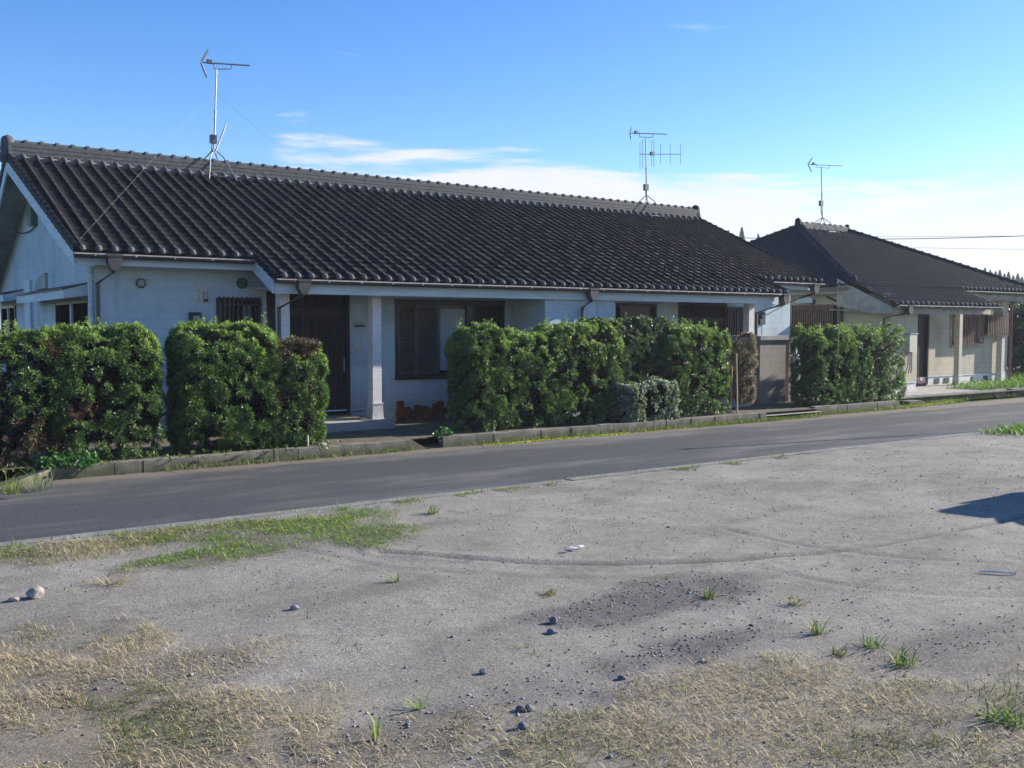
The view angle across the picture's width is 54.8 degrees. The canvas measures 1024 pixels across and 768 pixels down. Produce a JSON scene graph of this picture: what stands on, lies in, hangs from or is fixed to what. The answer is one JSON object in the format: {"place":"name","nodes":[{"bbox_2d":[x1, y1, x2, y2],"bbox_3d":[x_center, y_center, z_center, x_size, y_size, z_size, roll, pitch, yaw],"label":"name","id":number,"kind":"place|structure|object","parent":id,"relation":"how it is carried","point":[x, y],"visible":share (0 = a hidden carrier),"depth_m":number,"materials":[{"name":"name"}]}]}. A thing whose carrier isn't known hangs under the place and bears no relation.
{"place":"outdoors","nodes":[
{"label":"outdoors","id":0,"kind":"place"},
{"bbox_2d":[0,455,788,576],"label":"green grass","id":1,"kind":"structure","parent":0,"point":[268,523],"depth_m":9.32,"materials":[{"name":"green plant"}]},
{"bbox_2d":[415,441,440,447],"bbox_3d":[-1.783,1.009,17.091,0.340,0.001,1.670,-2,4,-36],"label":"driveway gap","id":2,"kind":"object","parent":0,"point":[425,445],"visible":0.4,"depth_m":16.63,"materials":[{"name":"grey concrete"}]},
{"bbox_2d":[0,431,1023,767],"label":"dirt lot","id":3,"kind":"structure","parent":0,"point":[500,571],"depth_m":6.81,"materials":[{"name":"grey soil"}]},
{"bbox_2d":[8,596,18,601],"bbox_3d":[-3.591,1.553,7.120,0.073,0.044,0.064,-2,4,-36],"label":"stone","id":4,"kind":"object","parent":3,"relation":"on","point":[14,599],"visible":1,"depth_m":7.11,"materials":[{"name":"beige stone"}]},
{"bbox_2d":[26,586,44,598],"bbox_3d":[-3.480,1.524,7.213,0.125,0.098,0.117,-2,4,-36],"label":"stone","id":5,"kind":"object","parent":3,"relation":"on","point":[36,592],"visible":1,"depth_m":7.18,"materials":[{"name":"beige stone"}]},
{"bbox_2d":[87,564,132,590],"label":"grass tuft","id":6,"kind":"object","parent":3,"relation":"on","point":[109,582],"visible":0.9,"depth_m":7.61,"materials":[{"name":"beige plant"}]},
{"bbox_2d":[290,605,298,609],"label":"stone","id":7,"kind":"object","parent":3,"relation":"on","point":[294,607],"visible":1,"depth_m":6.92,"materials":[{"name":"grey stone"}]},
{"bbox_2d":[366,709,390,740],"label":"grass tuft","id":8,"kind":"object","parent":3,"relation":"on","point":[374,734],"visible":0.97,"depth_m":4.72,"materials":[{"name":"green plant"}]},
{"bbox_2d":[379,573,402,582],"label":"grass tuft","id":9,"kind":"object","parent":3,"relation":"on","point":[397,580],"visible":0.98,"depth_m":7.66,"materials":[{"name":"green plant"}]},
{"bbox_2d":[400,684,440,709],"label":"grass tuft","id":10,"kind":"object","parent":3,"relation":"on","point":[420,704],"visible":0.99,"depth_m":5.15,"materials":[{"name":"green plant"}]},
{"bbox_2d":[424,504,441,514],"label":"grass tuft","id":11,"kind":"object","parent":3,"relation":"on","point":[431,512],"visible":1,"depth_m":10.43,"materials":[{"name":"green plant"}]},
{"bbox_2d":[479,668,486,674],"bbox_3d":[-0.165,1.644,5.644,0.046,0.039,0.043,-2,4,-36],"label":"stone","id":12,"kind":"object","parent":3,"relation":"on","point":[482,671],"visible":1,"depth_m":5.63,"materials":[{"name":"grey stone"}]},
{"bbox_2d":[0,530,1023,767],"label":"dry grass","id":13,"kind":"structure","parent":3,"relation":"on","point":[126,731],"depth_m":4.99,"materials":[{"name":"beige plant"}]},
{"bbox_2d":[515,705,524,711],"bbox_3d":[0.044,1.671,5.080,0.052,0.039,0.048,1,3,12],"label":"stone","id":14,"kind":"object","parent":3,"relation":"on","point":[519,708],"visible":0.99,"depth_m":5.06,"materials":[{"name":"grey stone"}]},
{"bbox_2d":[518,722,528,729],"bbox_3d":[0.055,1.678,4.847,0.055,0.036,0.046,0,3,6],"label":"stone","id":15,"kind":"object","parent":3,"relation":"on","point":[521,726],"visible":0.92,"depth_m":4.83,"materials":[{"name":"grey stone"}]},
{"bbox_2d":[27,437,1023,767],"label":"sparse weeds","id":16,"kind":"object","parent":3,"relation":"on","point":[621,603],"visible":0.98,"depth_m":7.35,"materials":[{"name":"green plant"}]},
{"bbox_2d":[525,704,534,711],"bbox_3d":[0.089,1.672,5.096,0.060,0.043,0.049,-2,4,-36],"label":"stone","id":17,"kind":"object","parent":3,"relation":"on","point":[528,707],"visible":0.97,"depth_m":5.08,"materials":[{"name":"grey stone"}]},
{"bbox_2d":[535,586,562,596],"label":"grass tuft","id":18,"kind":"object","parent":3,"relation":"on","point":[549,592],"visible":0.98,"depth_m":7.32,"materials":[{"name":"green plant"}]},
{"bbox_2d":[546,628,557,633],"bbox_3d":[0.259,1.603,6.403,0.079,0.034,0.068,-2,4,-36],"label":"stone","id":19,"kind":"object","parent":3,"relation":"on","point":[551,631],"visible":1,"depth_m":6.39,"materials":[{"name":"grey stone"}]},
{"bbox_2d":[549,616,557,624],"bbox_3d":[0.279,1.591,6.632,0.065,0.058,0.060,-2,4,-36],"label":"stone","id":20,"kind":"object","parent":3,"relation":"on","point":[553,620],"visible":1,"depth_m":6.61,"materials":[{"name":"grey stone"}]},
{"bbox_2d":[567,545,584,549],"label":"paper scraps","id":21,"kind":"object","parent":3,"relation":"on","point":[573,547],"visible":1,"depth_m":8.76,"materials":[{"name":"white paper"}]},
{"bbox_2d":[617,675,626,679],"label":"stone","id":22,"kind":"object","parent":3,"relation":"on","point":[621,677],"visible":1,"depth_m":5.56,"materials":[{"name":"grey stone"}]},
{"bbox_2d":[695,583,722,600],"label":"grass tuft","id":23,"kind":"object","parent":3,"relation":"on","point":[709,596],"visible":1,"depth_m":7.26,"materials":[{"name":"green plant"}]},
{"bbox_2d":[785,590,815,605],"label":"grass tuft","id":24,"kind":"object","parent":3,"relation":"on","point":[795,601],"visible":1,"depth_m":7.08,"materials":[{"name":"plant"}]},
{"bbox_2d":[796,612,840,638],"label":"grass tuft","id":25,"kind":"object","parent":3,"relation":"on","point":[815,630],"visible":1,"depth_m":6.40,"materials":[{"name":"green plant"}]},
{"bbox_2d":[825,641,859,658],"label":"grass tuft","id":26,"kind":"object","parent":3,"relation":"on","point":[838,653],"visible":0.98,"depth_m":6.01,"materials":[{"name":"plant"}]},
{"bbox_2d":[852,630,896,650],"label":"grass tuft","id":27,"kind":"object","parent":3,"relation":"on","point":[875,643],"visible":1,"depth_m":6.16,"materials":[{"name":"green plant"}]},
{"bbox_2d":[881,644,937,677],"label":"grass tuft","id":28,"kind":"object","parent":3,"relation":"on","point":[900,660],"visible":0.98,"depth_m":5.83,"materials":[{"name":"green plant"}]},
{"bbox_2d":[967,690,1023,731],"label":"grass tuft","id":29,"kind":"object","parent":3,"relation":"on","point":[1003,714],"visible":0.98,"depth_m":4.92,"materials":[{"name":"green plant"}]},
{"bbox_2d":[979,570,1015,573],"bbox_3d":[3.879,1.500,7.896,0.273,0.024,0.030,1,3,13],"label":"pale stick","id":30,"kind":"object","parent":3,"relation":"on","point":[994,571],"visible":1,"depth_m":7.89,"materials":[{"name":"white paint"}]},
{"bbox_2d":[974,422,1023,436],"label":"verge grass","id":31,"kind":"structure","parent":3,"relation":"on","point":[1017,429],"depth_m":18.44,"materials":[{"name":"green plant"}]},
{"bbox_2d":[0,398,1023,541],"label":"road","id":32,"kind":"structure","parent":0,"point":[83,505],"depth_m":13.86,"materials":[{"name":"grey asphalt"}]},
{"bbox_2d":[0,465,35,495],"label":"grass tuft","id":33,"kind":"object","parent":32,"relation":"on","point":[8,491],"visible":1,"depth_m":11.60,"materials":[{"name":"green plant"}]},
{"bbox_2d":[0,467,53,488],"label":"kerb ramp","id":34,"kind":"structure","parent":32,"relation":"on","point":[39,472],"depth_m":12.75,"materials":[{"name":"concrete"}]},
{"bbox_2d":[17,460,61,490],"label":"grass tuft","id":35,"kind":"object","parent":32,"relation":"on","point":[34,481],"visible":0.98,"depth_m":12.13,"materials":[{"name":"plant"}]},
{"bbox_2d":[54,439,411,479],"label":"block kerb","id":36,"kind":"structure","parent":32,"relation":"on","point":[131,466],"depth_m":14.33,"materials":[{"name":"concrete"}]},
{"bbox_2d":[37,450,100,468],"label":"trailing vine","id":37,"kind":"object","parent":36,"relation":"on","point":[82,461],"visible":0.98,"depth_m":13.13,"materials":[{"name":"green plant"}]},
{"bbox_2d":[2,393,1017,543],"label":"kerb weeds","id":38,"kind":"object","parent":32,"relation":"on","point":[809,415],"visible":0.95,"depth_m":19.48,"materials":[{"name":"green plant"}]},
{"bbox_2d":[481,432,629,445],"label":"moss","id":39,"kind":"object","parent":32,"relation":"on","point":[620,433],"visible":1,"depth_m":17.63,"materials":[{"name":"green plant"}]},
{"bbox_2d":[633,421,763,432],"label":"moss","id":40,"kind":"object","parent":32,"relation":"on","point":[684,427],"visible":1,"depth_m":19.52,"materials":[{"name":"green plant"}]},
{"bbox_2d":[901,401,954,407],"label":"moss","id":41,"kind":"object","parent":32,"relation":"on","point":[928,404],"visible":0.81,"depth_m":25.70,"materials":[{"name":"green plant"}]},
{"bbox_2d":[0,334,1023,480],"bbox_3d":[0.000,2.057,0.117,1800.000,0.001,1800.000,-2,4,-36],"label":"ground","id":42,"kind":"structure","parent":0,"point":[10,473],"depth_m":18.23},
{"bbox_2d":[297,431,425,449],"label":"driveway slab","id":43,"kind":"structure","parent":42,"relation":"on","point":[355,437],"depth_m":16.36,"materials":[{"name":"grey concrete"}]},
{"bbox_2d":[0,400,820,469],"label":"yard","id":44,"kind":"structure","parent":42,"relation":"on","point":[416,429],"depth_m":17.93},
{"bbox_2d":[0,319,69,467],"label":"hedge shrub","id":45,"kind":"object","parent":44,"relation":"on","point":[23,400],"visible":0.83,"depth_m":13.21,"materials":[{"name":"green plant"}]},
{"bbox_2d":[41,316,171,459],"bbox_3d":[-5.755,0.070,14.051,1.748,2.103,1.102,-2,4,-36],"label":"hedge shrub","id":46,"kind":"object","parent":44,"relation":"on","point":[102,355],"visible":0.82,"depth_m":13.79,"materials":[{"name":"green plant"}]},
{"bbox_2d":[0,438,340,473],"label":"yard weeds","id":47,"kind":"object","parent":44,"relation":"on","point":[149,453],"visible":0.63,"depth_m":14.18,"materials":[{"name":"green plant"}]},
{"bbox_2d":[162,311,282,453],"bbox_3d":[-4.386,-0.022,15.026,1.689,2.163,1.128,-2,4,-36],"label":"hedge shrub","id":48,"kind":"object","parent":44,"relation":"on","point":[217,382],"visible":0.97,"depth_m":14.69,"materials":[{"name":"green plant"}]},
{"bbox_2d":[249,335,330,447],"bbox_3d":[-3.526,0.127,15.612,1.174,1.823,1.073,-2,4,-36],"label":"hedge shrub","id":49,"kind":"object","parent":44,"relation":"on","point":[297,403],"visible":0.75,"depth_m":15.33,"materials":[{"name":"green plant"}]},
{"bbox_2d":[397,401,403,420],"bbox_3d":[-2.203,0.531,19.520,0.137,0.401,0.096,-2,4,-36],"label":"clay slab","id":50,"kind":"object","parent":44,"relation":"on","point":[400,410],"depth_m":19.49,"materials":[{"name":"ceramic"}]},
{"bbox_2d":[404,407,410,420],"bbox_3d":[-2.084,0.591,19.603,0.158,0.273,0.088,-2,4,-36],"label":"clay slab","id":51,"kind":"object","parent":44,"relation":"on","point":[407,413],"depth_m":19.57,"materials":[{"name":"ceramic"}]},
{"bbox_2d":[0,135,824,436],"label":"bungalow","id":52,"kind":"object","parent":44,"relation":"on","point":[378,287],"visible":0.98,"depth_m":19.84,"materials":[{"name":"tile"}]},
{"bbox_2d":[1,305,17,354],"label":"window","id":53,"kind":"structure","parent":52,"relation":"in","point":[7,312],"depth_m":23.00,"materials":[{"name":"clear glass"}]},
{"bbox_2d":[55,299,88,327],"bbox_3d":[-7.805,-0.890,17.635,0.125,1.170,2.700,-2,4,-36],"label":"window","id":54,"kind":"structure","parent":52,"relation":"in","point":[69,312],"depth_m":17.60,"materials":[{"name":"black glass"}]},
{"bbox_2d":[80,49,346,238],"bbox_3d":[-5.868,-4.904,20.920,7.902,4.616,7.752,-2,4,-36],"label":"roof antenna","id":55,"kind":"object","parent":52,"relation":"on","point":[213,139],"visible":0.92,"depth_m":21.58,"materials":[{"name":"metal"}]},
{"bbox_2d":[216,296,261,351],"bbox_3d":[-4.875,-0.995,17.629,0.837,1.120,0.190,-2,4,-36],"label":"window","id":56,"kind":"structure","parent":52,"relation":"in","point":[232,309],"depth_m":17.61,"materials":[{"name":"brown metal"}]},
{"bbox_2d":[266,291,350,415],"bbox_3d":[-3.808,-0.530,18.477,1.660,2.355,0.120,-2,4,-36],"label":"entry door","id":57,"kind":"structure","parent":52,"relation":"in","point":[324,318],"depth_m":18.72,"materials":[{"name":"brown wood"}]},
{"bbox_2d":[394,299,504,379],"bbox_3d":[-1.259,-0.919,20.246,2.652,1.590,0.160,-2,4,-36],"label":"window","id":58,"kind":"structure","parent":52,"relation":"in","point":[423,328],"depth_m":19.95,"materials":[{"name":"glass"}]},
{"bbox_2d":[615,303,656,333],"bbox_3d":[2.509,-1.102,22.962,2.244,1.546,0.120,-2,4,-36],"label":"window","id":59,"kind":"structure","parent":52,"relation":"in","point":[632,309],"depth_m":23.22,"materials":[{"name":"glass"}]},
{"bbox_2d":[630,127,680,218],"bbox_3d":[4.269,-6.146,29.153,1.910,2.627,1.273,-1,3,-9],"label":"roof antenna","id":60,"kind":"object","parent":52,"relation":"on","point":[646,187],"visible":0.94,"depth_m":29.06,"materials":[{"name":"metal"}]},
{"bbox_2d":[678,302,726,395],"bbox_3d":[4.706,-0.859,24.564,1.707,2.320,0.120,-2,4,-36],"label":"entry door","id":61,"kind":"structure","parent":52,"relation":"in","point":[696,312],"depth_m":24.55,"materials":[{"name":"brown wood"}]},
{"bbox_2d":[727,306,742,335],"bbox_3d":[5.772,-1.422,25.240,0.861,1.107,0.190,-2,4,-36],"label":"window","id":62,"kind":"structure","parent":52,"relation":"in","point":[734,314],"depth_m":25.12,"materials":[{"name":"grey metal"}]},
{"bbox_2d":[411,410,415,419],"bbox_3d":[-1.984,0.622,19.674,0.124,0.202,0.084,-2,4,-36],"label":"clay slab","id":63,"kind":"object","parent":44,"relation":"on","point":[413,414],"depth_m":19.65,"materials":[{"name":"ceramic"}]},
{"bbox_2d":[414,405,421,419],"bbox_3d":[-1.875,0.568,19.753,0.134,0.301,0.090,-2,4,-36],"label":"clay slab","id":64,"kind":"object","parent":44,"relation":"on","point":[418,409],"depth_m":19.72,"materials":[{"name":"ceramic"}]},
{"bbox_2d":[422,406,428,419],"bbox_3d":[-1.737,0.577,19.851,0.131,0.270,0.088,-2,4,-36],"label":"clay slab","id":65,"kind":"object","parent":44,"relation":"on","point":[425,412],"depth_m":19.82,"materials":[{"name":"ceramic"}]},
{"bbox_2d":[429,408,433,418],"bbox_3d":[-1.641,0.598,19.920,0.123,0.221,0.085,-2,4,-36],"label":"clay slab","id":66,"kind":"object","parent":44,"relation":"on","point":[431,413],"depth_m":19.89,"materials":[{"name":"ceramic"}]},
{"bbox_2d":[432,403,439,418],"bbox_3d":[-1.536,0.544,19.996,0.125,0.321,0.091,-2,4,-36],"label":"clay slab","id":67,"kind":"object","parent":44,"relation":"on","point":[435,406],"depth_m":19.96,"materials":[{"name":"ceramic"}]},
{"bbox_2d":[437,401,444,418],"bbox_3d":[-1.446,0.520,20.061,0.121,0.360,0.094,-2,4,-36],"label":"clay slab","id":68,"kind":"object","parent":44,"relation":"on","point":[441,405],"depth_m":20.03,"materials":[{"name":"ceramic"}]},
{"bbox_2d":[432,426,453,440],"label":"weed plant","id":69,"kind":"object","parent":44,"relation":"on","point":[444,433],"visible":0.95,"depth_m":16.65,"materials":[{"name":"green plant"}]},
{"bbox_2d":[443,319,509,432],"bbox_3d":[-0.633,-0.139,17.822,0.961,2.121,1.118,-2,4,-36],"label":"hedge shrub","id":70,"kind":"object","parent":44,"relation":"on","point":[469,358],"visible":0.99,"depth_m":17.55,"materials":[{"name":"green plant"}]},
{"bbox_2d":[475,325,565,430],"bbox_3d":[0.103,-0.113,18.367,1.762,1.988,1.109,-2,4,-36],"label":"hedge shrub","id":71,"kind":"object","parent":44,"relation":"on","point":[518,385],"visible":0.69,"depth_m":18.12,"materials":[{"name":"green plant"}]},
{"bbox_2d":[529,316,625,425],"bbox_3d":[1.259,-0.248,19.186,1.900,2.151,1.104,-2,4,-36],"label":"hedge shrub","id":72,"kind":"object","parent":44,"relation":"on","point":[576,397],"visible":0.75,"depth_m":18.90,"materials":[{"name":"green plant"}]},
{"bbox_2d":[570,312,684,419],"bbox_3d":[2.458,-0.373,20.313,2.829,2.245,1.019,-2,4,-36],"label":"hedge shrub","id":73,"kind":"object","parent":44,"relation":"on","point":[660,323],"visible":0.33,"depth_m":19.93,"materials":[{"name":"green plant"}]},
{"bbox_2d":[598,332,675,419],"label":"hedge shrub","id":74,"kind":"object","parent":44,"relation":"on","point":[638,357],"visible":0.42,"depth_m":19.83,"materials":[{"name":"green plant"}]},
{"bbox_2d":[606,375,681,422],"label":"leaved bush","id":75,"kind":"object","parent":44,"relation":"on","point":[651,398],"visible":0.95,"depth_m":19.36,"materials":[{"name":"green plant"}]},
{"bbox_2d":[651,318,732,416],"bbox_3d":[3.711,-0.346,20.927,2.039,2.169,1.102,-2,4,-36],"label":"hedge shrub","id":76,"kind":"object","parent":44,"relation":"on","point":[698,366],"visible":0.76,"depth_m":20.70,"materials":[{"name":"green plant"}]},
{"bbox_2d":[730,366,732,413],"bbox_3d":[4.701,0.156,21.181,0.055,1.080,0.027,-2,4,-36],"label":"garden stake","id":77,"kind":"object","parent":44,"relation":"on","point":[731,389],"visible":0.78,"depth_m":21.17,"materials":[{"name":"brown wood"}]},
{"bbox_2d":[735,353,737,413],"bbox_3d":[4.822,0.017,21.199,0.092,1.355,0.039,-2,4,-36],"label":"garden stake","id":78,"kind":"object","parent":44,"relation":"on","point":[736,386],"visible":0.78,"depth_m":21.19,"materials":[{"name":"brown wood"}]},
{"bbox_2d":[724,331,758,404],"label":"dead shrub","id":79,"kind":"object","parent":44,"relation":"on","point":[743,368],"visible":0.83,"depth_m":21.75,"materials":[{"name":"brown plant"}]},
{"bbox_2d":[0,430,993,546],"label":"edging strip","id":80,"kind":"object","parent":42,"relation":"on","point":[106,532],"visible":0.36,"depth_m":11.39,"materials":[{"name":"concrete"}]},
{"bbox_2d":[438,412,765,447],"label":"block kerb","id":81,"kind":"structure","parent":42,"relation":"on","point":[457,440],"depth_m":18.27,"materials":[{"name":"concrete"}]},
{"bbox_2d":[739,227,744,238],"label":"conifer","id":82,"kind":"object","parent":42,"relation":"on","point":[741,235],"visible":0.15,"depth_m":164.28,"materials":[{"name":"green plant"}]},
{"bbox_2d":[810,400,898,413],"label":"block kerb","id":83,"kind":"structure","parent":42,"relation":"on","point":[853,407],"depth_m":23.47,"materials":[{"name":"concrete"}]},
{"bbox_2d":[778,389,1023,405],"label":"yard slab","id":84,"kind":"structure","parent":42,"relation":"on","point":[872,399],"depth_m":25.72,"materials":[{"name":"grey concrete"}]},
{"bbox_2d":[787,322,858,406],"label":"hedge shrub","id":85,"kind":"object","parent":84,"relation":"on","point":[818,367],"visible":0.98,"depth_m":23.43,"materials":[{"name":"green plant"}]},
{"bbox_2d":[827,321,907,403],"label":"hedge shrub","id":86,"kind":"object","parent":84,"relation":"on","point":[872,385],"visible":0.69,"depth_m":24.56,"materials":[{"name":"green plant"}]},
{"bbox_2d":[896,391,994,405],"bbox_3d":[11.993,0.407,26.948,5.000,0.220,0.650,-2,4,-36],"label":"concrete ledge","id":87,"kind":"object","parent":42,"relation":"on","point":[914,401],"visible":0.64,"depth_m":26.92,"materials":[{"name":"grey concrete"}]},
{"bbox_2d":[1002,272,1016,305],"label":"conifer","id":88,"kind":"object","parent":42,"relation":"on","point":[1008,274],"visible":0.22,"depth_m":133.39,"materials":[{"name":"green plant"}]},
{"bbox_2d":[1007,387,1023,396],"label":"concrete ledge","id":89,"kind":"object","parent":42,"relation":"on","point":[1019,392],"visible":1,"depth_m":29.29,"materials":[{"name":"grey concrete"}]},
{"bbox_2d":[1015,277,1023,305],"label":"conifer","id":90,"kind":"object","parent":42,"relation":"on","point":[1022,281],"visible":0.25,"depth_m":132.66,"materials":[{"name":"green plant"}]},
{"bbox_2d":[0,0,1023,328],"label":"sky","id":91,"kind":"structure","parent":0,"point":[919,104],"materials":[{"name":"blue"}]},
{"bbox_2d":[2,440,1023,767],"bbox_3d":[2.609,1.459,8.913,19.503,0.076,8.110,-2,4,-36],"label":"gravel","id":92,"kind":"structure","parent":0,"point":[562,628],"depth_m":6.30,"materials":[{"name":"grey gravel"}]},
{"bbox_2d":[766,410,820,415],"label":"path","id":93,"kind":"structure","parent":0,"point":[786,412],"depth_m":22.17,"materials":[{"name":"concrete"}]},
{"bbox_2d":[792,348,799,394],"bbox_3d":[7.229,-0.258,25.434,0.360,1.380,0.360,-2,4,-36],"label":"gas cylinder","id":94,"kind":"object","parent":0,"point":[795,351],"visible":0.16,"depth_m":25.28,"materials":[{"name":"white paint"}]},
{"bbox_2d":[771,366,1017,404],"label":"grass ground","id":95,"kind":"structure","parent":0,"point":[788,402],"depth_m":24.80,"materials":[{"name":"green plant"}]},
{"bbox_2d":[721,335,797,405],"bbox_3d":[6.216,-0.310,24.779,1.548,1.800,1.340,-2,4,-36],"label":"block enclosure","id":96,"kind":"object","parent":95,"relation":"on","point":[772,374],"visible":0.49,"depth_m":24.15,"materials":[{"name":"concrete"}]},
{"bbox_2d":[749,218,1023,391],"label":"hip roof bungalow","id":97,"kind":"object","parent":95,"relation":"on","point":[949,317],"visible":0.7,"depth_m":31.22,"materials":[{"name":"tile"}]},
{"bbox_2d":[791,304,837,352],"bbox_3d":[8.771,-1.649,29.540,0.310,1.430,2.200,-2,4,-36],"label":"window","id":98,"kind":"structure","parent":97,"relation":"in","point":[810,315],"depth_m":29.22,"materials":[{"name":"brown wood"}]},
{"bbox_2d":[808,158,841,234],"bbox_3d":[10.922,-6.510,34.553,1.537,2.619,1.350,0,3,2],"label":"roof antenna","id":99,"kind":"object","parent":97,"relation":"on","point":[821,202],"visible":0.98,"depth_m":34.43,"materials":[{"name":"metal"}]},
{"bbox_2d":[756,236,1016,239],"bbox_3d":[13.192,-5.157,34.112,13.845,0.691,0.022,3,4,42],"label":"power line","id":100,"kind":"object","parent":97,"relation":"attached to","point":[959,237],"visible":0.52,"depth_m":32.65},
{"bbox_2d":[917,314,929,384],"bbox_3d":[12.910,-1.084,31.137,0.605,2.220,0.120,-2,4,-36],"label":"entry door","id":101,"kind":"structure","parent":97,"relation":"in","point":[923,319],"depth_m":31.20,"materials":[{"name":"brown wood"}]},
{"bbox_2d":[949,314,984,347],"bbox_3d":[14.923,-1.784,32.447,1.831,1.156,0.270,-2,4,-36],"label":"window","id":102,"kind":"structure","parent":97,"relation":"in","point":[970,336],"depth_m":32.46,"materials":[{"name":"grey metal"}]},
{"bbox_2d":[978,312,1008,337],"bbox_3d":[16.181,-1.989,33.264,1.452,0.869,0.390,-2,4,-36],"label":"window","id":103,"kind":"structure","parent":97,"relation":"in","point":[990,324],"depth_m":33.21,"materials":[{"name":"brown wood"}]},
{"bbox_2d":[861,380,1021,402],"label":"porch slab","id":104,"kind":"structure","parent":95,"relation":"on","point":[935,389],"depth_m":28.44,"materials":[{"name":"concrete"}]},
{"bbox_2d":[1007,299,1023,372],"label":"broadleaf tree","id":105,"kind":"object","parent":95,"relation":"on","point":[1017,358],"visible":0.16,"depth_m":37.88,"materials":[{"name":"green plant"}]},
{"bbox_2d":[945,367,1023,389],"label":"lawn grass","id":106,"kind":"structure","parent":0,"point":[1013,382],"depth_m":30.24,"materials":[{"name":"green plant"}]}
]}

